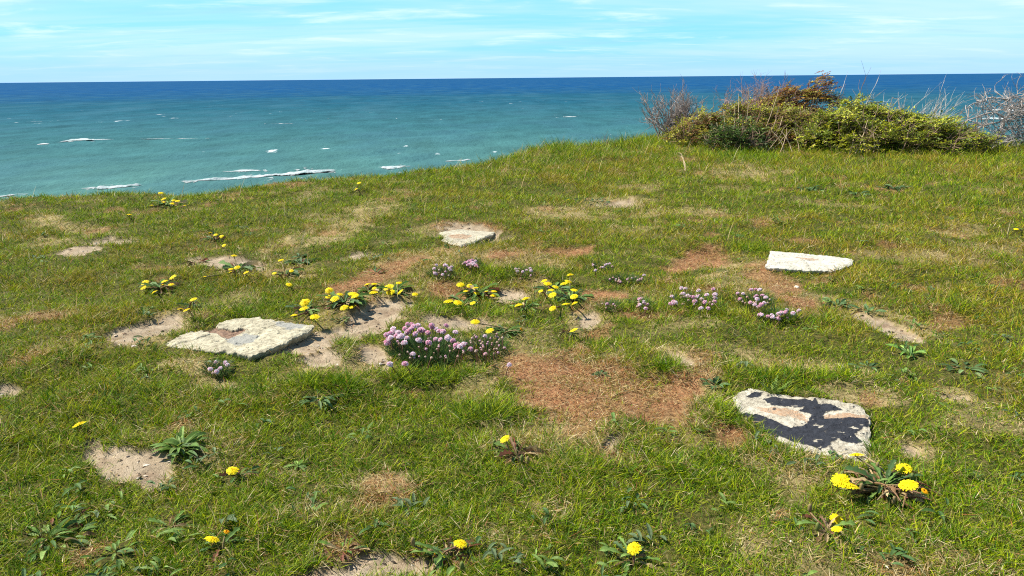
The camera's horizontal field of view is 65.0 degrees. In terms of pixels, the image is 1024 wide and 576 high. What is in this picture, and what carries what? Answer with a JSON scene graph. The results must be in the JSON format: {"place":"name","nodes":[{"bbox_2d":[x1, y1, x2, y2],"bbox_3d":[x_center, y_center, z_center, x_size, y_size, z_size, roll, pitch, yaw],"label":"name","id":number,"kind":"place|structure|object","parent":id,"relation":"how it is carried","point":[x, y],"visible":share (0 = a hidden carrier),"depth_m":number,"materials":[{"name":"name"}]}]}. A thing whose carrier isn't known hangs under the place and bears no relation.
{"place":"outdoors","nodes":[
{"label":"outdoors","id":0,"kind":"place"},
{"bbox_2d":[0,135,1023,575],"bbox_3d":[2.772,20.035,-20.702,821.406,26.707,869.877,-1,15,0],"label":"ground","id":1,"kind":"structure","parent":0,"point":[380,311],"depth_m":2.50,"materials":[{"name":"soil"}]},
{"bbox_2d":[0,507,100,561],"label":"plantain","id":2,"kind":"object","parent":1,"relation":"on","point":[53,542],"visible":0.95,"depth_m":1.55,"materials":[{"name":"green plant"}]},
{"bbox_2d":[66,421,88,435],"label":"dandelion","id":3,"kind":"object","parent":1,"relation":"on","point":[78,424],"visible":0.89,"depth_m":2.00,"materials":[{"name":"yellow plant"}]},
{"bbox_2d":[80,530,147,569],"bbox_3d":[-0.723,0.484,1.481,0.106,0.016,0.112,10,18,35],"label":"plantain","id":4,"kind":"object","parent":1,"relation":"on","point":[128,549],"visible":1,"depth_m":1.48,"materials":[{"name":"green plant"}]},
{"bbox_2d":[138,275,180,294],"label":"dandelion","id":5,"kind":"object","parent":1,"relation":"on","point":[161,284],"visible":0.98,"depth_m":3.33,"materials":[{"name":"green plant"}]},
{"bbox_2d":[150,192,187,208],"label":"dandelion","id":6,"kind":"object","parent":1,"relation":"on","point":[171,203],"visible":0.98,"depth_m":5.65,"materials":[{"name":"green plant"}]},
{"bbox_2d":[148,510,198,536],"bbox_3d":[-0.668,0.465,1.581,0.084,0.016,0.085,-11,18,-34],"label":"plantain","id":7,"kind":"object","parent":1,"relation":"on","point":[174,520],"visible":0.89,"depth_m":1.59,"materials":[{"name":"green plant"}]},
{"bbox_2d":[146,426,210,464],"bbox_3d":[-0.771,0.370,1.895,0.146,0.038,0.142,8,17,31],"label":"plantain","id":8,"kind":"object","parent":1,"relation":"on","point":[191,440],"visible":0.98,"depth_m":1.89,"materials":[{"name":"green plant"}]},
{"bbox_2d":[177,297,203,312],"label":"dandelion","id":9,"kind":"object","parent":1,"relation":"on","point":[193,301],"visible":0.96,"depth_m":3.06,"materials":[{"name":"green plant"}]},
{"bbox_2d":[182,258,209,265],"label":"plantain","id":10,"kind":"object","parent":1,"relation":"on","point":[203,260],"visible":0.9,"depth_m":3.78,"materials":[{"name":"green plant"}]},
{"bbox_2d":[202,231,225,246],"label":"dandelion","id":11,"kind":"object","parent":1,"relation":"on","point":[218,236],"visible":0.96,"depth_m":4.31,"materials":[{"name":"green plant"}]},
{"bbox_2d":[196,358,233,378],"bbox_3d":[-0.878,0.232,2.400,0.148,0.062,0.132,-1,15,0],"label":"thrift","id":12,"kind":"object","parent":1,"relation":"on","point":[220,369],"visible":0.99,"depth_m":2.40,"materials":[{"name":"green plant"}]},
{"bbox_2d":[199,527,249,561],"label":"dandelion","id":13,"kind":"object","parent":1,"relation":"on","point":[212,539],"visible":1,"depth_m":1.51,"materials":[{"name":"green plant"}]},
{"bbox_2d":[203,255,261,277],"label":"dandelion","id":14,"kind":"object","parent":1,"relation":"on","point":[246,266],"visible":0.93,"depth_m":3.69,"materials":[{"name":"green plant"}]},
{"bbox_2d":[166,317,313,360],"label":"stone slab","id":15,"kind":"structure","parent":1,"relation":"on","point":[248,339],"depth_m":2.67,"materials":[{"name":"beige stone"}]},
{"bbox_2d":[218,465,261,482],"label":"dandelion","id":16,"kind":"object","parent":1,"relation":"on","point":[232,471],"visible":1,"depth_m":1.78,"materials":[{"name":"yellow plant"}]},
{"bbox_2d":[271,259,304,286],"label":"dandelion","id":17,"kind":"object","parent":1,"relation":"on","point":[294,270],"visible":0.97,"depth_m":3.59,"materials":[{"name":"green plant"}]},
{"bbox_2d":[283,458,312,471],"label":"plantain","id":18,"kind":"object","parent":1,"relation":"on","point":[296,465],"visible":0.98,"depth_m":1.85,"materials":[{"name":"green plant"}]},
{"bbox_2d":[284,257,319,265],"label":"plantain","id":19,"kind":"object","parent":1,"relation":"on","point":[298,260],"visible":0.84,"depth_m":3.87,"materials":[{"name":"green plant"}]},
{"bbox_2d":[285,299,323,319],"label":"dandelion","id":20,"kind":"object","parent":1,"relation":"on","point":[305,303],"visible":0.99,"depth_m":3.03,"materials":[{"name":"yellow plant"}]},
{"bbox_2d":[299,389,343,409],"bbox_3d":[-0.518,0.299,2.186,0.112,0.022,0.121,3,15,13],"label":"plantain","id":21,"kind":"object","parent":1,"relation":"on","point":[324,401],"visible":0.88,"depth_m":2.17,"materials":[{"name":"green plant"}]},
{"bbox_2d":[330,316,349,321],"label":"plantain","id":22,"kind":"object","parent":1,"relation":"on","point":[340,318],"visible":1,"depth_m":2.93,"materials":[{"name":"green plant"}]},
{"bbox_2d":[312,531,369,569],"bbox_3d":[-0.319,0.493,1.514,0.107,0.027,0.098,-1,15,0],"label":"plantain","id":23,"kind":"object","parent":1,"relation":"on","point":[352,546],"visible":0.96,"depth_m":1.52,"materials":[{"name":"green plant"}]},
{"bbox_2d":[315,287,370,311],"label":"dandelion","id":24,"kind":"object","parent":1,"relation":"on","point":[349,299],"visible":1,"depth_m":3.06,"materials":[{"name":"yellow plant"}]},
{"bbox_2d":[357,283,385,293],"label":"dandelion","id":25,"kind":"object","parent":1,"relation":"on","point":[372,289],"visible":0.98,"depth_m":3.31,"materials":[{"name":"yellow plant"}]},
{"bbox_2d":[362,265,385,274],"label":"plantain","id":26,"kind":"object","parent":1,"relation":"on","point":[374,269],"visible":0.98,"depth_m":3.63,"materials":[{"name":"green plant"}]},
{"bbox_2d":[379,281,417,296],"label":"dandelion","id":27,"kind":"object","parent":1,"relation":"on","point":[389,289],"visible":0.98,"depth_m":3.29,"materials":[{"name":"yellow plant"}]},
{"bbox_2d":[380,322,475,372],"bbox_3d":[-0.268,0.184,2.543,0.337,0.086,0.455,-1,15,0],"label":"thrift","id":28,"kind":"object","parent":1,"relation":"on","point":[427,349],"visible":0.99,"depth_m":2.54,"materials":[{"name":"pink plant"}]},
{"bbox_2d":[424,263,454,281],"bbox_3d":[-0.318,-0.076,3.561,0.185,0.067,0.196,9,17,32],"label":"thrift","id":29,"kind":"object","parent":1,"relation":"on","point":[441,271],"visible":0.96,"depth_m":3.55,"materials":[{"name":"pink plant"}]},
{"bbox_2d":[410,535,482,571],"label":"dandelion","id":30,"kind":"object","parent":1,"relation":"on","point":[435,552],"visible":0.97,"depth_m":1.49,"materials":[{"name":"green plant"}]},
{"bbox_2d":[444,294,479,306],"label":"dandelion","id":31,"kind":"object","parent":1,"relation":"on","point":[457,301],"visible":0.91,"depth_m":3.14,"materials":[{"name":"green plant"}]},
{"bbox_2d":[439,229,494,247],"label":"stone slab","id":32,"kind":"structure","parent":1,"relation":"on","point":[459,236],"depth_m":4.49,"materials":[{"name":"beige stone"}]},
{"bbox_2d":[458,255,486,271],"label":"thrift","id":33,"kind":"object","parent":1,"relation":"on","point":[471,261],"visible":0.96,"depth_m":3.64,"materials":[{"name":"pink plant"}]},
{"bbox_2d":[455,282,499,299],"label":"dandelion","id":34,"kind":"object","parent":1,"relation":"on","point":[473,289],"visible":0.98,"depth_m":3.27,"materials":[{"name":"green plant"}]},
{"bbox_2d":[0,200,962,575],"bbox_3d":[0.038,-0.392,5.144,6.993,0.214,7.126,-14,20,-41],"label":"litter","id":35,"kind":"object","parent":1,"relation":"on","point":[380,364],"visible":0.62,"depth_m":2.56,"materials":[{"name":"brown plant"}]},
{"bbox_2d":[457,332,512,375],"bbox_3d":[-0.083,0.181,2.510,0.197,0.074,0.378,-1,15,0],"label":"thrift","id":36,"kind":"object","parent":1,"relation":"on","point":[498,343],"visible":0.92,"depth_m":2.52,"materials":[{"name":"pink plant"}]},
{"bbox_2d":[470,319,524,337],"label":"dandelion","id":37,"kind":"object","parent":1,"relation":"on","point":[491,329],"visible":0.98,"depth_m":2.71,"materials":[{"name":"green plant"}]},
{"bbox_2d":[0,128,1023,575],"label":"grass","id":38,"kind":"structure","parent":1,"relation":"on","point":[264,518],"depth_m":2.31,"materials":[{"name":"green plant"}]},
{"bbox_2d":[485,435,546,466],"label":"dandelion","id":39,"kind":"object","parent":1,"relation":"on","point":[529,449],"visible":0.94,"depth_m":1.84,"materials":[{"name":"green plant"}]},
{"bbox_2d":[508,265,534,279],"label":"thrift","id":40,"kind":"object","parent":1,"relation":"on","point":[523,271],"visible":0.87,"depth_m":3.49,"materials":[{"name":"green plant"}]},
{"bbox_2d":[21,201,1023,575],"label":"clover leaves","id":41,"kind":"object","parent":1,"relation":"on","point":[551,563],"visible":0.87,"depth_m":1.65,"materials":[{"name":"green plant"}]},
{"bbox_2d":[508,297,541,310],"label":"dandelion","id":42,"kind":"object","parent":1,"relation":"on","point":[522,305],"visible":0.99,"depth_m":2.96,"materials":[{"name":"green plant"}]},
{"bbox_2d":[32,131,1023,327],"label":"dry grass","id":43,"kind":"structure","parent":1,"relation":"on","point":[515,239],"depth_m":4.78,"materials":[{"name":"beige plant"}]},
{"bbox_2d":[534,279,574,298],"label":"dandelion","id":44,"kind":"object","parent":1,"relation":"on","point":[556,286],"visible":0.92,"depth_m":3.27,"materials":[{"name":"yellow plant"}]},
{"bbox_2d":[546,274,594,310],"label":"dandelion","id":45,"kind":"object","parent":1,"relation":"on","point":[573,294],"visible":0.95,"depth_m":3.12,"materials":[{"name":"green plant"}]},
{"bbox_2d":[561,328,583,334],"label":"dandelion","id":46,"kind":"object","parent":1,"relation":"on","point":[571,330],"visible":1,"depth_m":2.75,"materials":[{"name":"yellow plant"}]},
{"bbox_2d":[576,197,609,203],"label":"plantain","id":47,"kind":"object","parent":1,"relation":"on","point":[595,199],"visible":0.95,"depth_m":5.64,"materials":[{"name":"green plant"}]},
{"bbox_2d":[585,260,614,276],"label":"thrift","id":48,"kind":"object","parent":1,"relation":"on","point":[603,267],"visible":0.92,"depth_m":3.63,"materials":[{"name":"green plant"}]},
{"bbox_2d":[591,370,609,376],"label":"plantain","id":49,"kind":"object","parent":1,"relation":"on","point":[599,373],"visible":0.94,"depth_m":2.38,"materials":[{"name":"green plant"}]},
{"bbox_2d":[593,296,626,312],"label":"thrift","id":50,"kind":"object","parent":1,"relation":"on","point":[608,303],"visible":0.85,"depth_m":2.96,"materials":[{"name":"green plant"}]},
{"bbox_2d":[602,271,646,285],"bbox_3d":[0.475,-0.047,3.405,0.224,0.063,0.146,-1,15,0],"label":"thrift","id":51,"kind":"object","parent":1,"relation":"on","point":[620,277],"visible":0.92,"depth_m":3.40,"materials":[{"name":"green plant"}]},
{"bbox_2d":[600,536,661,575],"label":"dandelion","id":52,"kind":"object","parent":1,"relation":"on","point":[634,548],"visible":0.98,"depth_m":1.47,"materials":[{"name":"green plant"}]},
{"bbox_2d":[629,295,655,315],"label":"thrift","id":53,"kind":"object","parent":1,"relation":"on","point":[640,304],"visible":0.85,"depth_m":2.98,"materials":[{"name":"pink plant"}]},
{"bbox_2d":[632,80,710,138],"bbox_3d":[2.223,-2.412,11.023,1.102,1.016,1.059,-1,15,0],"label":"bare bush","id":54,"kind":"object","parent":1,"relation":"on","point":[683,108],"visible":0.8,"depth_m":11.01,"materials":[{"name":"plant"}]},
{"bbox_2d":[665,286,722,319],"bbox_3d":[0.660,0.047,2.998,0.240,0.078,0.385,9,17,32],"label":"thrift","id":55,"kind":"object","parent":1,"relation":"on","point":[695,300],"visible":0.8,"depth_m":2.99,"materials":[{"name":"pink plant"}]},
{"bbox_2d":[700,376,730,389],"bbox_3d":[0.577,0.267,2.267,0.086,0.018,0.079,-1,15,0],"label":"plantain","id":56,"kind":"object","parent":1,"relation":"on","point":[715,379],"visible":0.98,"depth_m":2.28,"materials":[{"name":"green plant"}]},
{"bbox_2d":[696,111,783,152],"bbox_3d":[2.662,-1.781,9.271,0.968,0.504,0.905,12,19,40],"label":"shrub","id":57,"kind":"object","parent":1,"relation":"on","point":[737,136],"visible":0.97,"depth_m":9.20,"materials":[{"name":"green plant"}]},
{"bbox_2d":[712,87,790,149],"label":"dry canes","id":58,"kind":"object","parent":1,"relation":"on","point":[747,116],"visible":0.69,"depth_m":9.45,"materials":[{"name":"beige plant"}]},
{"bbox_2d":[659,93,844,147],"bbox_3d":[3.104,-2.042,10.100,2.528,0.863,1.876,-1,15,0],"label":"shrub","id":59,"kind":"object","parent":1,"relation":"on","point":[681,131],"visible":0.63,"depth_m":9.85,"materials":[{"name":"green plant"}]},
{"bbox_2d":[734,288,777,314],"bbox_3d":[0.899,0.047,3.015,0.179,0.069,0.309,10,18,36],"label":"thrift","id":60,"kind":"object","parent":1,"relation":"on","point":[757,299],"visible":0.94,"depth_m":3.02,"materials":[{"name":"pink plant"}]},
{"bbox_2d":[712,70,820,122],"bbox_3d":[3.885,-2.896,12.534,1.579,1.006,1.250,-1,15,0],"label":"bare bush","id":61,"kind":"object","parent":1,"relation":"on","point":[756,93],"visible":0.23,"depth_m":12.45,"materials":[{"name":"brown plant"}]},
{"bbox_2d":[759,375,789,393],"bbox_3d":[0.713,0.265,2.196,0.082,0.059,0.064,-7,16,-22],"label":"yarrow","id":62,"kind":"object","parent":1,"relation":"on","point":[775,391],"visible":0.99,"depth_m":2.20,"materials":[{"name":"green plant"}]},
{"bbox_2d":[753,303,801,325],"bbox_3d":[0.941,0.082,2.845,0.208,0.069,0.156,-6,16,-21],"label":"thrift","id":63,"kind":"object","parent":1,"relation":"on","point":[773,315],"visible":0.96,"depth_m":2.82,"materials":[{"name":"pink plant"}]},
{"bbox_2d":[767,125,799,152],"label":"dry canes","id":64,"kind":"object","parent":1,"relation":"on","point":[784,140],"visible":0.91,"depth_m":9.02,"materials":[{"name":"beige plant"}]},
{"bbox_2d":[732,388,870,463],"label":"stone slab","id":65,"kind":"structure","parent":1,"relation":"on","point":[826,425],"depth_m":2.02,"materials":[{"name":"beige stone"}]},
{"bbox_2d":[765,251,853,273],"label":"stone slab","id":66,"kind":"structure","parent":1,"relation":"on","point":[816,264],"depth_m":3.68,"materials":[{"name":"beige stone"}]},
{"bbox_2d":[751,61,870,135],"bbox_3d":[4.128,-2.529,11.224,1.934,1.230,1.670,9,18,33],"label":"shrub","id":67,"kind":"object","parent":1,"relation":"on","point":[808,94],"visible":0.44,"depth_m":11.10,"materials":[{"name":"brown plant"}]},
{"bbox_2d":[796,185,825,191],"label":"plantain","id":68,"kind":"object","parent":1,"relation":"on","point":[810,188],"visible":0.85,"depth_m":6.04,"materials":[{"name":"green plant"}]},
{"bbox_2d":[796,504,857,542],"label":"dandelion","id":69,"kind":"object","parent":1,"relation":"on","point":[837,518],"visible":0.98,"depth_m":1.53,"materials":[{"name":"green plant"}]},
{"bbox_2d":[822,297,855,308],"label":"plantain","id":70,"kind":"object","parent":1,"relation":"on","point":[843,301],"visible":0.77,"depth_m":3.08,"materials":[{"name":"green plant"}]},
{"bbox_2d":[813,72,887,135],"bbox_3d":[4.549,-2.519,11.095,1.308,0.945,0.742,-7,16,-23],"label":"bare shrub","id":71,"kind":"object","parent":1,"relation":"on","point":[856,94],"visible":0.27,"depth_m":11.17,"materials":[{"name":"brown plant"}]},
{"bbox_2d":[848,191,869,194],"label":"plantain","id":72,"kind":"object","parent":1,"relation":"on","point":[854,193],"visible":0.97,"depth_m":5.79,"materials":[{"name":"green plant"}]},
{"bbox_2d":[849,120,878,153],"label":"dry canes","id":73,"kind":"object","parent":1,"relation":"on","point":[864,143],"visible":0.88,"depth_m":8.65,"materials":[{"name":"beige plant"}]},
{"bbox_2d":[848,361,881,370],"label":"plantain","id":74,"kind":"object","parent":1,"relation":"on","point":[872,364],"visible":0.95,"depth_m":2.40,"materials":[{"name":"green plant"}]},
{"bbox_2d":[849,304,886,314],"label":"plantain","id":75,"kind":"object","parent":1,"relation":"on","point":[866,307],"visible":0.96,"depth_m":2.98,"materials":[{"name":"green plant"}]},
{"bbox_2d":[830,453,939,509],"bbox_3d":[0.765,0.407,1.680,0.215,0.073,0.202,-1,15,0],"label":"dandelion","id":76,"kind":"object","parent":1,"relation":"on","point":[864,481],"visible":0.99,"depth_m":1.66,"materials":[{"name":"yellow plant"}]},
{"bbox_2d":[877,184,913,189],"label":"plantain","id":77,"kind":"object","parent":1,"relation":"on","point":[888,186],"visible":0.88,"depth_m":6.08,"materials":[{"name":"green plant"}]},
{"bbox_2d":[792,92,1005,153],"bbox_3d":[4.411,-1.844,9.245,2.267,0.797,2.133,6,16,22],"label":"shrub","id":78,"kind":"object","parent":1,"relation":"on","point":[843,123],"visible":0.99,"depth_m":8.93,"materials":[{"name":"green plant"}]},
{"bbox_2d":[886,344,927,359],"bbox_3d":[1.233,0.193,2.503,0.107,0.023,0.126,-3,15,-11],"label":"plantain","id":79,"kind":"object","parent":1,"relation":"on","point":[911,349],"visible":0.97,"depth_m":2.50,"materials":[{"name":"green plant"}]},
{"bbox_2d":[883,76,971,118],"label":"bare twigs","id":80,"kind":"object","parent":1,"relation":"on","point":[939,111],"visible":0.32,"depth_m":10.41,"materials":[{"name":"grey plant"}]},
{"bbox_2d":[936,358,988,376],"bbox_3d":[1.321,0.230,2.353,0.137,0.013,0.119,10,18,36],"label":"plantain","id":81,"kind":"object","parent":1,"relation":"on","point":[950,367],"visible":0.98,"depth_m":2.34,"materials":[{"name":"green plant"}]},
{"bbox_2d":[958,72,1023,148],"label":"dead branches","id":82,"kind":"object","parent":1,"relation":"on","point":[1009,98],"visible":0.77,"depth_m":9.35,"materials":[{"name":"grey wood"}]},
{"bbox_2d":[0,73,1023,199],"bbox_3d":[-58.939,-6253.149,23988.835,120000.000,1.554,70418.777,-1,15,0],"label":"sea","id":83,"kind":"structure","parent":0,"point":[352,126],"depth_m":532.24,"materials":[{"name":"liquid"}]},
{"bbox_2d":[61,138,105,141],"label":"breaking wave","id":84,"kind":"object","parent":83,"relation":"on","point":[70,140],"visible":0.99,"depth_m":365.83,"materials":[{"name":"liquid"}]},
{"bbox_2d":[86,183,138,188],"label":"breaking wave","id":85,"kind":"object","parent":83,"relation":"on","point":[110,187],"visible":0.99,"depth_m":199.64,"materials":[{"name":"liquid"}]},
{"bbox_2d":[226,169,266,171],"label":"breaking wave","id":86,"kind":"object","parent":83,"relation":"on","point":[242,170],"visible":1,"depth_m":234.47,"materials":[{"name":"liquid"}]},
{"bbox_2d":[183,169,334,182],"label":"breaking wave","id":87,"kind":"object","parent":83,"relation":"on","point":[283,174],"visible":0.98,"depth_m":221.71,"materials":[{"name":"liquid"}]},
{"bbox_2d":[381,165,403,172],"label":"breaking wave","id":88,"kind":"object","parent":83,"relation":"on","point":[390,167],"visible":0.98,"depth_m":237.66,"materials":[{"name":"liquid"}]},
{"bbox_2d":[0,0,1023,82],"label":"sky","id":89,"kind":"structure","parent":0,"point":[41,40],"materials":[{"name":"blue"}]}
]}

